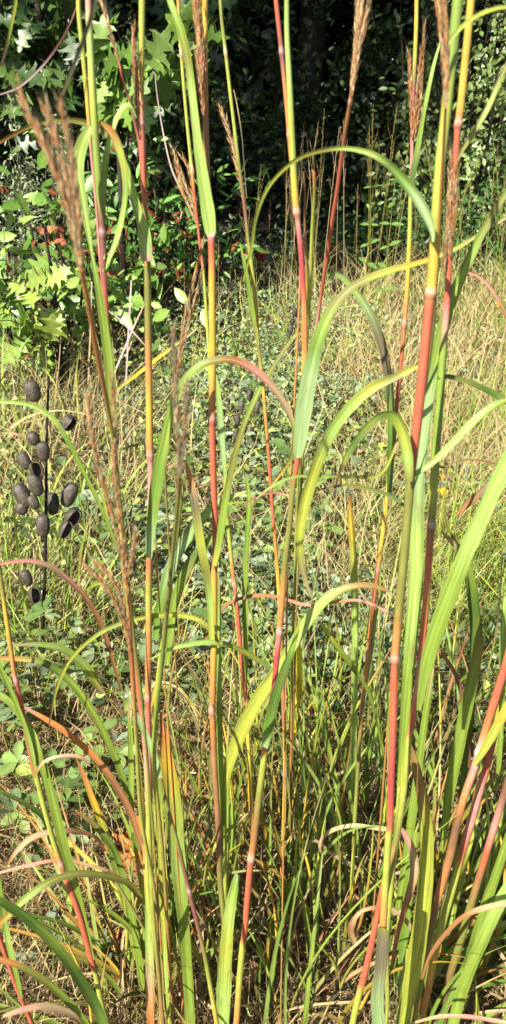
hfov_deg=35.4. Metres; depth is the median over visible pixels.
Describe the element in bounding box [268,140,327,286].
dry stalk
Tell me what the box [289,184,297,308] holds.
dry stalk
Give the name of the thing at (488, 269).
dry stalk
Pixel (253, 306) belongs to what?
grass stalk
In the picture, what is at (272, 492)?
dry straw
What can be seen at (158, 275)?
shrub
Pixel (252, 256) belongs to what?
dry stalk
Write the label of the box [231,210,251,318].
dry stalk
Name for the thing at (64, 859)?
grass stalk
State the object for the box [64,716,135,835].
leafy plant
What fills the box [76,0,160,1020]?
grass stalk
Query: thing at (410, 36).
broadleaf tree
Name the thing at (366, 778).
grass tussock
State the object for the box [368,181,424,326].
dry stalk
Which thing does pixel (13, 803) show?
leafy plant
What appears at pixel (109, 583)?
leafy plant
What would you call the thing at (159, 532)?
leafy plant
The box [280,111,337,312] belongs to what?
dry stalk
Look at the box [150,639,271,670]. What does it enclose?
grass leaf
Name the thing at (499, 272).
dry stalk
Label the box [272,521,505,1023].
grass tussock
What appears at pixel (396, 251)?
dry stalk
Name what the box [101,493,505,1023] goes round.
grass tussock
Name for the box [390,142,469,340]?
dry stalk
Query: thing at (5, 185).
mugwort
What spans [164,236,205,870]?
grass stalk
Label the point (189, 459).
leafy plant
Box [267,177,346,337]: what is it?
dry stalk
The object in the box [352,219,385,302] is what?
dry stalk
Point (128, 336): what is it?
dry straw
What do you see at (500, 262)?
dry stalk
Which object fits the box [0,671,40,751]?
leafy plant
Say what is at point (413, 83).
grass stalk
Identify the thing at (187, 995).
grass stalk
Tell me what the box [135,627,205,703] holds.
leafy plant
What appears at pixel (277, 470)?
leafy plant
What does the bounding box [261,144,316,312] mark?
dry stalk
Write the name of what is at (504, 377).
dry stalk
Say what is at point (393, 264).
dry stalk
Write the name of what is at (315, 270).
dry stalk
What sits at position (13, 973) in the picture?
grass stalk
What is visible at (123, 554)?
grass stalk
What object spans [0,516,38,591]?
leafy plant
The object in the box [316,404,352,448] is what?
leafy plant
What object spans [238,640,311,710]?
leafy plant
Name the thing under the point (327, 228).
dry stalk
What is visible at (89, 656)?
leafy plant
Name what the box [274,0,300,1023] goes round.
grass stalk
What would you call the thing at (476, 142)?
shrub
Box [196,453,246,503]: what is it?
leafy plant
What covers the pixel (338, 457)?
leafy plant
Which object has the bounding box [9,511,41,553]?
leafy plant
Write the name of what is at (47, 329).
oak sapling
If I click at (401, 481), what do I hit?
leafy plant
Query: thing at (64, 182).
grass stalk
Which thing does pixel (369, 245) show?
dry stalk
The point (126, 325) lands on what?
dry straw
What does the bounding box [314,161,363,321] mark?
dry stalk
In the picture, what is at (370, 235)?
dry stalk
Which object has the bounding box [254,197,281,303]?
dry stalk
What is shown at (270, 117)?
understory bush
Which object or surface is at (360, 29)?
grass stalk
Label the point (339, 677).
grass tussock
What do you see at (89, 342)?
dry straw
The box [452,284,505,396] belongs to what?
dry stalk
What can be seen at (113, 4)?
broadleaf tree
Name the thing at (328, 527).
broad leaf plant
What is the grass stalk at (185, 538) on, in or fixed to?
on the ground at (264, 231)
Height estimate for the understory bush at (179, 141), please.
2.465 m
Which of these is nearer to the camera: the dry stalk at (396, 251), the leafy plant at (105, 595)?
the leafy plant at (105, 595)
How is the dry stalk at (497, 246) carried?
on the ground at (264, 231)
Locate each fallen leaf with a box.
[100,815,158,886]
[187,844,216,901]
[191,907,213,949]
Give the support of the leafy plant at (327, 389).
on the ground at (264, 231)
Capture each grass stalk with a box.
[0,0,293,1023]
[0,565,109,1023]
[0,879,33,1023]
[4,58,167,1023]
[48,0,301,922]
[73,0,164,1023]
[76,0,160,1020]
[76,360,159,1023]
[98,0,180,909]
[125,601,155,1023]
[125,684,218,1023]
[151,476,245,870]
[152,319,192,1023]
[157,712,195,1023]
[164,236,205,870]
[169,0,208,383]
[202,582,390,1023]
[215,0,286,910]
[216,374,254,927]
[233,0,505,1023]
[242,0,505,929]
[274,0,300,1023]
[289,0,371,834]
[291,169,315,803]
[291,171,307,827]
[326,0,439,955]
[349,0,505,1023]
[370,746,505,1023]
[371,0,450,926]
[385,188,505,1023]
[394,5,505,878]
[411,649,505,1021]
[419,738,496,1023]
[443,776,505,1023]
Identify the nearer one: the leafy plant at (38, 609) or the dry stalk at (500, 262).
the leafy plant at (38, 609)
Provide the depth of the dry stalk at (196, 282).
4.60 m
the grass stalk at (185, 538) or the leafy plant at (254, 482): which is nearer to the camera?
the grass stalk at (185, 538)
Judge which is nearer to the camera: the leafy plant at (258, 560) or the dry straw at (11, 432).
the dry straw at (11, 432)
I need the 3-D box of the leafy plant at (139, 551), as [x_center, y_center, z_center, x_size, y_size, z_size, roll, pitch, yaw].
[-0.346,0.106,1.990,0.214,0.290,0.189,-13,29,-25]
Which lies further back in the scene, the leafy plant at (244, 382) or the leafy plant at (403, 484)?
the leafy plant at (244, 382)
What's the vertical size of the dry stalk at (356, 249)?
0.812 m
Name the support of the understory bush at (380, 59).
on the ground at (264, 231)
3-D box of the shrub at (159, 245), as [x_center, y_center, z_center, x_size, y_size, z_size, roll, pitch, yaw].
[-0.519,-1.613,4.592,1.219,1.150,1.210,0,26,0]
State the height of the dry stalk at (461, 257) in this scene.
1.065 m
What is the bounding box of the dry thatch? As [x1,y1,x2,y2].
[0,260,505,1023]
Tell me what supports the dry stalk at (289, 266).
on the ground at (264, 231)
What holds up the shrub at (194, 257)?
on the ground at (264, 231)
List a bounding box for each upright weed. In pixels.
[359,184,380,317]
[372,179,403,320]
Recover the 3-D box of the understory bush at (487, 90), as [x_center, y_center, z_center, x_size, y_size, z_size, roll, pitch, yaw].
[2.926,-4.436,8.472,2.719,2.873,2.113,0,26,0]
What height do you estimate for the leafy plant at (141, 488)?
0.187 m
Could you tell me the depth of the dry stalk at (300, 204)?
5.29 m
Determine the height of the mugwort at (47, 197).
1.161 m
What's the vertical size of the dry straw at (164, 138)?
0.144 m
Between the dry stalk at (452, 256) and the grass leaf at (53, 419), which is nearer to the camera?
the grass leaf at (53, 419)
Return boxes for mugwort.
[0,93,43,316]
[10,123,84,307]
[50,142,116,306]
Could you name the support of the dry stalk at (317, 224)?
on the ground at (264, 231)
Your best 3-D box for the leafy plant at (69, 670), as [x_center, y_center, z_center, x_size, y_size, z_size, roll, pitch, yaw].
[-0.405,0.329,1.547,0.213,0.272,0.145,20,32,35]
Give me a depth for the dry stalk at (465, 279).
3.91 m
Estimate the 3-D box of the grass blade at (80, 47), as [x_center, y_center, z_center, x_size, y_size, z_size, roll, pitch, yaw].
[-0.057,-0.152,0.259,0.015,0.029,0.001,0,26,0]
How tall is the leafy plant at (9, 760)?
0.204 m
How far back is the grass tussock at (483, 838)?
1.18 m
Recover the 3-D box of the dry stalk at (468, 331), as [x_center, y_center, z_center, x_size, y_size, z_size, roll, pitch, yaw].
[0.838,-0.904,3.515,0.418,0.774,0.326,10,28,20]
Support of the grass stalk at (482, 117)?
on the ground at (264, 231)
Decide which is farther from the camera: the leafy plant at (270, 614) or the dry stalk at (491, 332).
the dry stalk at (491, 332)
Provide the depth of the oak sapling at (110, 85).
3.95 m
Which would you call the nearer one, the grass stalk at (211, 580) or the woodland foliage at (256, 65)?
the grass stalk at (211, 580)
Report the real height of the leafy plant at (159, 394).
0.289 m
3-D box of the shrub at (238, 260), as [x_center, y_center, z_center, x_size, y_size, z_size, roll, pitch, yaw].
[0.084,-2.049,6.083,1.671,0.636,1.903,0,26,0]
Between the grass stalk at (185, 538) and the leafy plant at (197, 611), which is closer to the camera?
the grass stalk at (185, 538)
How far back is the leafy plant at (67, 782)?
1.21 m
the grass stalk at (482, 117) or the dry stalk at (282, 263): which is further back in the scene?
the dry stalk at (282, 263)
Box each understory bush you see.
[0,0,62,256]
[0,1,296,249]
[173,0,438,248]
[272,0,505,240]
[425,4,505,210]
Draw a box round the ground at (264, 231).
[0,173,505,979]
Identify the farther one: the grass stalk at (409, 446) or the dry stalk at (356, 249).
the dry stalk at (356, 249)
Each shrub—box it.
[0,91,208,376]
[36,196,198,326]
[80,123,266,327]
[129,154,270,316]
[176,204,376,287]
[289,168,480,270]
[348,0,505,264]
[384,164,505,288]
[401,0,505,254]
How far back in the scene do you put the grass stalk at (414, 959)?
0.78 m
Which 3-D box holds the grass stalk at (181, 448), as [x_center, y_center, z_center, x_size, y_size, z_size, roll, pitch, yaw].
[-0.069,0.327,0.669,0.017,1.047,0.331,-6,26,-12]
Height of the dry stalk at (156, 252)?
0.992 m
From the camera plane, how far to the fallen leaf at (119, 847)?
1.22 m
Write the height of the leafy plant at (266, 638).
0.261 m
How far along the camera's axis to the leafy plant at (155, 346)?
3.15 m
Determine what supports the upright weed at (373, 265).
on the ground at (264, 231)
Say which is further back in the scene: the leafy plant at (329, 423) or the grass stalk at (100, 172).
the leafy plant at (329, 423)
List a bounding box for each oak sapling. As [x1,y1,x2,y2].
[0,0,236,304]
[0,227,73,409]
[63,0,231,335]
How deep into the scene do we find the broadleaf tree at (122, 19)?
7.90 m
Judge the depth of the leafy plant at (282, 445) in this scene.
2.19 m
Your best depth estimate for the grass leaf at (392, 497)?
0.63 m
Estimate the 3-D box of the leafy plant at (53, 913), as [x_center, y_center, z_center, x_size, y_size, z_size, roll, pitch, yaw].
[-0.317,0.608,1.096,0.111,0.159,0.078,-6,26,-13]
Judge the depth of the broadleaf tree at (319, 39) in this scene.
9.00 m
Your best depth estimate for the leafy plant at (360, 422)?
2.87 m
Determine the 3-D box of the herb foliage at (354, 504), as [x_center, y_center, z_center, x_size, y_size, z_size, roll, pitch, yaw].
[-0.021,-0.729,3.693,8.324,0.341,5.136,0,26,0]
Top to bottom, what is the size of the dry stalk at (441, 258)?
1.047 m
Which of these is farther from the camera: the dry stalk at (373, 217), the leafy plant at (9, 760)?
the dry stalk at (373, 217)
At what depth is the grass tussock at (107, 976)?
1.04 m
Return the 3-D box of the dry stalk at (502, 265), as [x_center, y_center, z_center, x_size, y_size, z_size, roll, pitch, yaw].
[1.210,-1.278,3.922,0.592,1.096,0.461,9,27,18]
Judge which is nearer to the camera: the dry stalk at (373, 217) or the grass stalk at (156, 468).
the grass stalk at (156, 468)
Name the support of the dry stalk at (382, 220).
on the ground at (264, 231)
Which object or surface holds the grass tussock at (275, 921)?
on the ground at (264, 231)
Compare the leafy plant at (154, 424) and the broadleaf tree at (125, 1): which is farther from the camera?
the broadleaf tree at (125, 1)
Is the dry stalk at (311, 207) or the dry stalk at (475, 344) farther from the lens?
the dry stalk at (311, 207)
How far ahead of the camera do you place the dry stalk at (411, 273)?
4.33 m
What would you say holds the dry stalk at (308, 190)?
on the ground at (264, 231)
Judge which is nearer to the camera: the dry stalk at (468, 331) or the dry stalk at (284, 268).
the dry stalk at (468, 331)
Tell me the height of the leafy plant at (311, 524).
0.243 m
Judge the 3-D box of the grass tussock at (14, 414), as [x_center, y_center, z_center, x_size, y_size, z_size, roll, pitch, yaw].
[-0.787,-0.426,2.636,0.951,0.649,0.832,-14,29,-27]
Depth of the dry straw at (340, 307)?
0.89 m
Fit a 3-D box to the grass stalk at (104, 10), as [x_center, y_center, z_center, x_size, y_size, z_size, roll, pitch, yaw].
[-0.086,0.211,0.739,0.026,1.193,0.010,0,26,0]
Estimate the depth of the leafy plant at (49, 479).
2.20 m
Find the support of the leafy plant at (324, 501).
on the ground at (264, 231)
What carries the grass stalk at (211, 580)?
on the ground at (264, 231)
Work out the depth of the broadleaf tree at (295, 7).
10.94 m
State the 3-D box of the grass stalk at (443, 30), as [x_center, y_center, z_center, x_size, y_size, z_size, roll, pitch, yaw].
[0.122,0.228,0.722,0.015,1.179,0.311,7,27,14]
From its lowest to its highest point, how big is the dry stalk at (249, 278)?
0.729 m
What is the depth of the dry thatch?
1.33 m
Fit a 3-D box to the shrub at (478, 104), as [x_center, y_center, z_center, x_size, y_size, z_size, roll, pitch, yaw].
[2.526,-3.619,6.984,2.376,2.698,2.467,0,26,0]
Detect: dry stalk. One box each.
[153,153,196,322]
[173,262,201,361]
[178,206,231,328]
[197,240,228,340]
[229,174,311,336]
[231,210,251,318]
[232,170,284,331]
[234,221,267,328]
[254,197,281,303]
[259,186,312,324]
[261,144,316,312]
[265,181,342,307]
[266,122,318,288]
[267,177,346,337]
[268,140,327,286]
[272,178,302,312]
[273,122,343,289]
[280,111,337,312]
[282,133,353,319]
[289,156,337,299]
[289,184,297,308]
[305,131,332,307]
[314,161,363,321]
[314,168,362,307]
[318,120,398,327]
[324,107,415,312]
[333,138,389,291]
[334,127,382,278]
[335,147,414,309]
[339,105,428,317]
[341,185,404,307]
[342,154,418,284]
[344,139,412,288]
[350,188,404,305]
[351,137,439,316]
[352,172,409,324]
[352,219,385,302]
[361,212,417,333]
[367,125,404,327]
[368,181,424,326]
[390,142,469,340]
[390,162,454,315]
[413,199,445,320]
[414,258,460,295]
[415,240,469,382]
[416,152,498,298]
[417,174,497,375]
[418,160,486,321]
[426,187,495,302]
[437,160,481,305]
[439,290,505,391]
[440,192,497,349]
[451,189,494,323]
[451,196,505,325]
[452,139,505,354]
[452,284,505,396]
[458,177,505,299]
[462,171,505,347]
[463,234,505,297]
[463,265,505,351]
[465,210,505,361]
[468,282,505,360]
[477,181,505,306]
[482,254,505,306]
[495,211,505,295]
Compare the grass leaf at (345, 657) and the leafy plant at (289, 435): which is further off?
the leafy plant at (289, 435)
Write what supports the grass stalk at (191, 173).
on the ground at (264, 231)
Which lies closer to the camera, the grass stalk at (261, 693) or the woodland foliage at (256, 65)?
the grass stalk at (261, 693)
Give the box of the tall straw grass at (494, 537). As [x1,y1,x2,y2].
[0,221,505,757]
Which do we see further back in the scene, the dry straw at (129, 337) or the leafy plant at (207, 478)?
the dry straw at (129, 337)
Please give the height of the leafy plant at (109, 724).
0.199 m
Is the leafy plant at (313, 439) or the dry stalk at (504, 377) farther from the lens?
the dry stalk at (504, 377)
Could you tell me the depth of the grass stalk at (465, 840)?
0.82 m
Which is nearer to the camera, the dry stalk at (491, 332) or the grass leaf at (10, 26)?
the grass leaf at (10, 26)
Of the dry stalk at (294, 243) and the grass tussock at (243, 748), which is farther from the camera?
the dry stalk at (294, 243)
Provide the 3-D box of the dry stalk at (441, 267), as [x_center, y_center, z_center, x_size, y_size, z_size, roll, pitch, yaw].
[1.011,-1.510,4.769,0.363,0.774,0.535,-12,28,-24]
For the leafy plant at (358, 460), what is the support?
on the ground at (264, 231)
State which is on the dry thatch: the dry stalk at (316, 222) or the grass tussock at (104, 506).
the grass tussock at (104, 506)
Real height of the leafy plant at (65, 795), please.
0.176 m
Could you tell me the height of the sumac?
0.419 m
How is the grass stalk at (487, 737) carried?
on the ground at (264, 231)
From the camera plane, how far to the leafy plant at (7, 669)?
1.54 m
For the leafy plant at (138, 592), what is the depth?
1.81 m
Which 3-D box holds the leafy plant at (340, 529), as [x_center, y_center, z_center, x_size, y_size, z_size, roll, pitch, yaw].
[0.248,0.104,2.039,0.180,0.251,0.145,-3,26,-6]
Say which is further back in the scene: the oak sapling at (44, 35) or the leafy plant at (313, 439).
the oak sapling at (44, 35)
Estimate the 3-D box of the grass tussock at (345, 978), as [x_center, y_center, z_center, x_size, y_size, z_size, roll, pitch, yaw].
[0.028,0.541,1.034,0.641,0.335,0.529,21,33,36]
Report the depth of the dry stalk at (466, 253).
5.18 m
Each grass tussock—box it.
[0,326,165,472]
[0,403,155,606]
[0,460,258,648]
[0,559,281,1023]
[1,747,375,1018]
[41,579,445,978]
[81,495,504,908]
[81,775,505,1023]
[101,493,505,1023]
[121,624,496,1023]
[195,557,505,1023]
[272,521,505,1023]
[359,562,505,1008]
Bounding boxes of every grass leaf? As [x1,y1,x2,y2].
[0,0,17,67]
[0,400,118,551]
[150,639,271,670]
[319,622,383,754]
[320,484,403,506]
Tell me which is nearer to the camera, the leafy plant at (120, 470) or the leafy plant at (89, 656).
the leafy plant at (89, 656)
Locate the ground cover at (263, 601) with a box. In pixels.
[0,272,505,734]
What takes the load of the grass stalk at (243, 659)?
on the ground at (264, 231)
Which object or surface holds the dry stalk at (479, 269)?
on the ground at (264, 231)
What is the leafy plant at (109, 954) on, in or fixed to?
on the ground at (264, 231)
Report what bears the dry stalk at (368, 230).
on the ground at (264, 231)
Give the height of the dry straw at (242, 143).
0.113 m
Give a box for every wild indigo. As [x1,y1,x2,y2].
[0,260,81,681]
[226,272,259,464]
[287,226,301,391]
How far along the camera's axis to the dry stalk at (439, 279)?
5.25 m
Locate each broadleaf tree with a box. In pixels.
[3,0,136,211]
[3,0,409,209]
[30,0,292,238]
[48,0,118,13]
[288,0,503,229]
[292,0,502,232]
[293,0,504,199]
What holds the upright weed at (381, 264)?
on the ground at (264, 231)
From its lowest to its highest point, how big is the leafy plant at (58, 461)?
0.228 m
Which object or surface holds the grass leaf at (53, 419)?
attached to the grass tussock at (129, 925)
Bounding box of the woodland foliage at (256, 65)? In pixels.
[0,0,504,213]
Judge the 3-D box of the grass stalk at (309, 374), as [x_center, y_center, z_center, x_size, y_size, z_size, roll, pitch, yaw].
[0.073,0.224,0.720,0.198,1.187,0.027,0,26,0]
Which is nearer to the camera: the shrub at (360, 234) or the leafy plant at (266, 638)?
the leafy plant at (266, 638)
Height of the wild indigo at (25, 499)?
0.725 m
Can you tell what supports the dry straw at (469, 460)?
on the grass tussock at (342, 826)
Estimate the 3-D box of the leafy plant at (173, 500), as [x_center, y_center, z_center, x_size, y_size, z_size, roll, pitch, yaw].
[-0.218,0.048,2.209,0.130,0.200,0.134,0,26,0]
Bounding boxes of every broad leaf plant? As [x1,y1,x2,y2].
[153,418,181,450]
[316,512,342,537]
[365,443,403,474]
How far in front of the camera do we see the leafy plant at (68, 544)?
2.11 m
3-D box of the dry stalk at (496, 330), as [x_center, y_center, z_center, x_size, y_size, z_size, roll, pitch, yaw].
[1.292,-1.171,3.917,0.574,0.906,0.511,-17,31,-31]
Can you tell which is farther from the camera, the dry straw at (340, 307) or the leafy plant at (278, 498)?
the leafy plant at (278, 498)
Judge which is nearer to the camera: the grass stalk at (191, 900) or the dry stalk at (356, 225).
the grass stalk at (191, 900)
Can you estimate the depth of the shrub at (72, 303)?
3.72 m
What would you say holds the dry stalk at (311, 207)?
on the ground at (264, 231)
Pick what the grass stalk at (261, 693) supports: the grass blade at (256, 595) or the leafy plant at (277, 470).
the grass blade at (256, 595)
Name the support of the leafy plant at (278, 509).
on the ground at (264, 231)
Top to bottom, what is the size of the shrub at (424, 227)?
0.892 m
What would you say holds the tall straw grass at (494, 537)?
on the ground at (264, 231)
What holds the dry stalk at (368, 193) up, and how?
on the ground at (264, 231)
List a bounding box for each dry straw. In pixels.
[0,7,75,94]
[0,431,28,442]
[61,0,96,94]
[87,282,91,383]
[109,311,144,345]
[115,305,143,371]
[117,327,197,389]
[124,280,131,408]
[154,72,192,214]
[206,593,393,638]
[234,91,246,197]
[243,491,288,505]
[321,304,357,308]
[441,459,496,473]
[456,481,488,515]
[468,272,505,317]
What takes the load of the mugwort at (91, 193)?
on the ground at (264, 231)
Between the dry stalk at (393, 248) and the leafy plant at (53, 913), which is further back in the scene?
the dry stalk at (393, 248)
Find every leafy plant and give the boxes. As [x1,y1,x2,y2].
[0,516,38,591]
[0,660,23,732]
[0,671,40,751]
[0,703,45,788]
[0,741,70,833]
[0,788,77,860]
[0,909,58,996]
[3,609,83,731]
[7,598,56,652]
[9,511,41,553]
[14,474,55,559]
[20,776,83,888]
[22,492,96,552]
[25,596,88,707]
[37,788,94,859]
[46,928,118,996]
[49,456,103,493]
[62,491,155,594]
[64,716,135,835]
[64,716,140,799]
[79,487,143,544]
[81,639,159,715]
[84,444,139,551]
[88,554,135,598]
[91,648,128,711]
[97,564,137,633]
[126,374,181,433]
[129,473,171,509]
[133,587,176,633]
[135,421,174,458]
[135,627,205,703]
[142,506,211,580]
[145,450,196,494]
[152,338,192,419]
[159,490,191,527]
[160,473,190,517]
[193,606,249,672]
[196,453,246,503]
[219,548,292,604]
[222,498,267,573]
[228,454,303,551]
[235,481,298,572]
[238,375,296,437]
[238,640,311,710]
[242,466,285,512]
[242,589,276,636]
[249,513,317,581]
[251,607,326,713]
[271,438,328,533]
[274,432,338,478]
[274,494,315,536]
[283,437,336,505]
[285,470,358,583]
[307,487,355,538]
[313,380,338,411]
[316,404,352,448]
[317,513,375,567]
[336,430,376,475]
[337,408,371,450]
[339,433,399,519]
[378,465,448,539]
[396,461,429,523]
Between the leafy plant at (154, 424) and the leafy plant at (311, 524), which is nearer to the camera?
the leafy plant at (311, 524)
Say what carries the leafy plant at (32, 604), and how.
on the ground at (264, 231)
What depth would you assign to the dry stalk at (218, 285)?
4.18 m
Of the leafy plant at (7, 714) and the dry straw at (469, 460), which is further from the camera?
the leafy plant at (7, 714)
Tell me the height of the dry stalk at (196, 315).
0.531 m
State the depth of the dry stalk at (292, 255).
4.89 m
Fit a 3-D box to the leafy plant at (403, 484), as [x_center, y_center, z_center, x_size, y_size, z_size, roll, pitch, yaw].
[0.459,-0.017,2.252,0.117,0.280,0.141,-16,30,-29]
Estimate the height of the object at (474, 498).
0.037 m
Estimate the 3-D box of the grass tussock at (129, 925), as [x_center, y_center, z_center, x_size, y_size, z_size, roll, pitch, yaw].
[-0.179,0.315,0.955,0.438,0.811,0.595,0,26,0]
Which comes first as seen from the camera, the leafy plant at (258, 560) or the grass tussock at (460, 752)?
the grass tussock at (460, 752)
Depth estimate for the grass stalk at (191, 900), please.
0.71 m
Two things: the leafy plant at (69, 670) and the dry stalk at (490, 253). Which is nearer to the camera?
the leafy plant at (69, 670)
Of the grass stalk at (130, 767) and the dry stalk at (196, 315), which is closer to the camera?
the grass stalk at (130, 767)
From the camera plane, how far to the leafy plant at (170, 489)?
2.28 m
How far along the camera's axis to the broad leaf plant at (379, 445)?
2.63 m
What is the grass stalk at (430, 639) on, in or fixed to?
on the ground at (264, 231)
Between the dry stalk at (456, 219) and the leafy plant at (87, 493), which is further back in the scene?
the dry stalk at (456, 219)
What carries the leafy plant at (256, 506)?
on the ground at (264, 231)
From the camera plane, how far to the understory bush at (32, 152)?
7.37 m
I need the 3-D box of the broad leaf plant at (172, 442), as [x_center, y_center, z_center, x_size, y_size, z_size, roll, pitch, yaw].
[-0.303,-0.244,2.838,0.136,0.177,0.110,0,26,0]
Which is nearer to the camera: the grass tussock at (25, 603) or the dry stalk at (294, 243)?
the grass tussock at (25, 603)
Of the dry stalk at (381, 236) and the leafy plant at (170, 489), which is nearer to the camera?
the leafy plant at (170, 489)
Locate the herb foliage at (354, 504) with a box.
[0,250,505,772]
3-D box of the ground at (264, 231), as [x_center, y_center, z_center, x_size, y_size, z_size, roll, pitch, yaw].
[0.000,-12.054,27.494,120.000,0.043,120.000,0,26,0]
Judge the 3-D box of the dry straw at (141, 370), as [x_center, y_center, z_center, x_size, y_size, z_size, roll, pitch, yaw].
[-0.085,-0.132,0.690,0.088,0.066,0.003,13,29,24]
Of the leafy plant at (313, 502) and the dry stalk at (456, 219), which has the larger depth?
the dry stalk at (456, 219)
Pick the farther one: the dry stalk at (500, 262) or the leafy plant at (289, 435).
the dry stalk at (500, 262)
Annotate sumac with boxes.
[255,243,265,298]
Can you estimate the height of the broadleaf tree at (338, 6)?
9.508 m
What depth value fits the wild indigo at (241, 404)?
2.66 m
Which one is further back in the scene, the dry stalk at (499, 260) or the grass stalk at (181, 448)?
the dry stalk at (499, 260)
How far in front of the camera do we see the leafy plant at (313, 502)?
2.20 m
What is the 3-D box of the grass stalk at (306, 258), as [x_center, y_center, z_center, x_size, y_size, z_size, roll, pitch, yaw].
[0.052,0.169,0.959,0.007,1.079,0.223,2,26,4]
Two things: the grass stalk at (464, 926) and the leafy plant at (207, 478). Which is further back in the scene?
the leafy plant at (207, 478)
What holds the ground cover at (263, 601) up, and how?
on the ground at (264, 231)
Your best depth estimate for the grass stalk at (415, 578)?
0.56 m
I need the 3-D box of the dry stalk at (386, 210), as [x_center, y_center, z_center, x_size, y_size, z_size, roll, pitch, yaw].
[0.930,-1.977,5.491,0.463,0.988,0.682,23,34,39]
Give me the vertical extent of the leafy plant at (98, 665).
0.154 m
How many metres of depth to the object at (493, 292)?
0.69 m
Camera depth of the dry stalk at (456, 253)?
4.66 m
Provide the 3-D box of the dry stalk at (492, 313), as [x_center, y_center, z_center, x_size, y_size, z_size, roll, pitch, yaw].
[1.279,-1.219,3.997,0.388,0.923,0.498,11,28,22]
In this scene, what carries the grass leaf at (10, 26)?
attached to the grass stalk at (100, 172)

